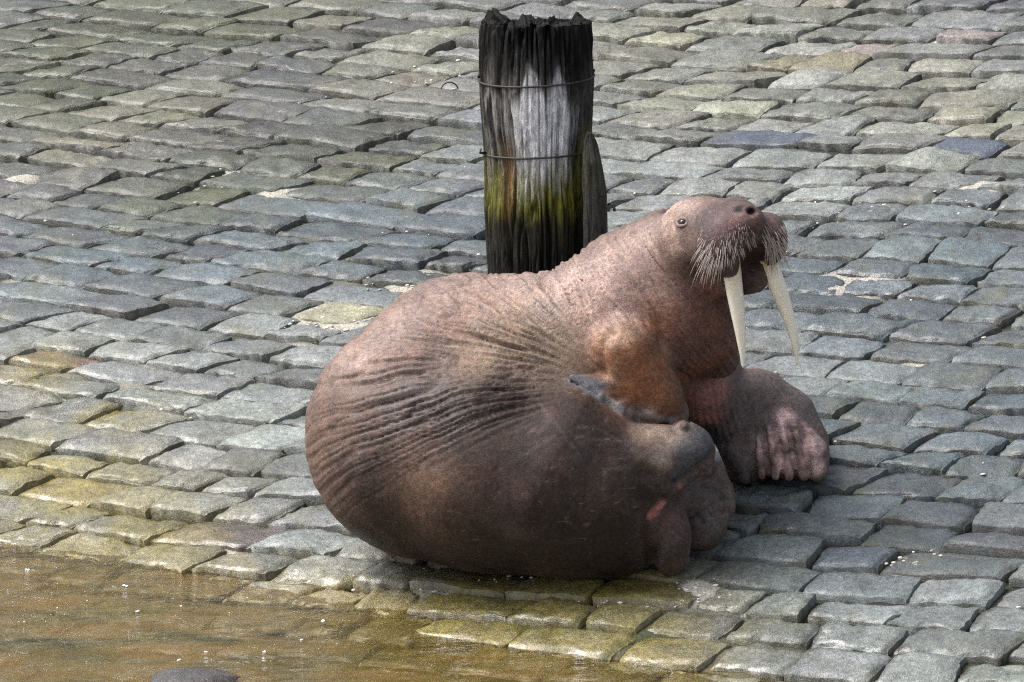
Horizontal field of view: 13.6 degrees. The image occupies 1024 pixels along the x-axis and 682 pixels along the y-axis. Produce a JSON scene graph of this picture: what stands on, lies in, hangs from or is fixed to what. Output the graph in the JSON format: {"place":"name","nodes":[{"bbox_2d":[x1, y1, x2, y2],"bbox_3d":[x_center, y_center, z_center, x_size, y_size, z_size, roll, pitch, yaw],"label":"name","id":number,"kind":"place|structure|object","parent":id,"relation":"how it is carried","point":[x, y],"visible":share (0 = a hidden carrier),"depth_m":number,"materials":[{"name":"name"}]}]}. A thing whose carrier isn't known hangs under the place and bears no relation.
{"place":"outdoors","nodes":[
{"label":"outdoors","id":0,"kind":"place"},
{"bbox_2d":[0,542,782,681],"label":"water","id":1,"kind":"structure","parent":0,"point":[56,646],"depth_m":11.87,"materials":[{"name":"brown liquid"}]},
{"bbox_2d":[12,569,324,669],"bbox_3d":[-0.968,0.808,12.029,1.228,0.006,0.713,5,16,19],"label":"foam","id":2,"kind":"object","parent":1,"relation":"on","point":[323,620],"visible":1,"depth_m":12.09,"materials":[{"name":"white"}]},
{"bbox_2d":[151,667,239,681],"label":"stone","id":3,"kind":"object","parent":1,"relation":"in","point":[187,674],"visible":1,"depth_m":11.61,"materials":[{"name":"grey stone"}]},
{"bbox_2d":[0,0,1023,681],"bbox_3d":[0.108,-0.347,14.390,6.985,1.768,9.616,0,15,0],"label":"pavement","id":4,"kind":"structure","parent":0,"point":[208,88],"depth_m":13.81,"materials":[{"name":"stone"}]},
{"bbox_2d":[441,82,457,88],"bbox_3d":[-0.223,-0.900,15.245,0.066,0.045,0.013,-2,15,-8],"label":"wire loop","id":5,"kind":"object","parent":4,"relation":"on","point":[449,82],"visible":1,"depth_m":15.24,"materials":[{"name":"grey metal"}]},
{"bbox_2d":[44,7,1020,661],"bbox_3d":[-0.398,-0.252,13.871,5.278,1.607,6.844,-2,15,-8],"label":"shell grit","id":6,"kind":"object","parent":4,"relation":"on","point":[532,577],"visible":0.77,"depth_m":13.39,"materials":[{"name":"white"}]},
{"bbox_2d":[477,7,595,273],"bbox_3d":[0.085,-0.412,13.654,0.377,1.294,0.377,-1,8,0],"label":"mooring post","id":7,"kind":"object","parent":4,"relation":"on","point":[535,77],"visible":0.67,"depth_m":13.49,"materials":[{"name":"black wood"}]},
{"bbox_2d":[305,196,829,578],"bbox_3d":[0.165,0.084,12.274,1.524,1.119,0.969,0,15,0],"label":"walrus","id":8,"kind":"object","parent":4,"relation":"on","point":[532,424],"visible":1,"depth_m":12.03,"materials":[{"name":"brown"}]},
{"bbox_2d":[582,131,615,247],"bbox_3d":[0.274,-0.278,13.551,0.106,0.788,0.115,0,15,0],"label":"wooden stake","id":9,"kind":"object","parent":4,"relation":"on","point":[595,218],"visible":0.38,"depth_m":13.46,"materials":[{"name":"grey wood"}]}
]}

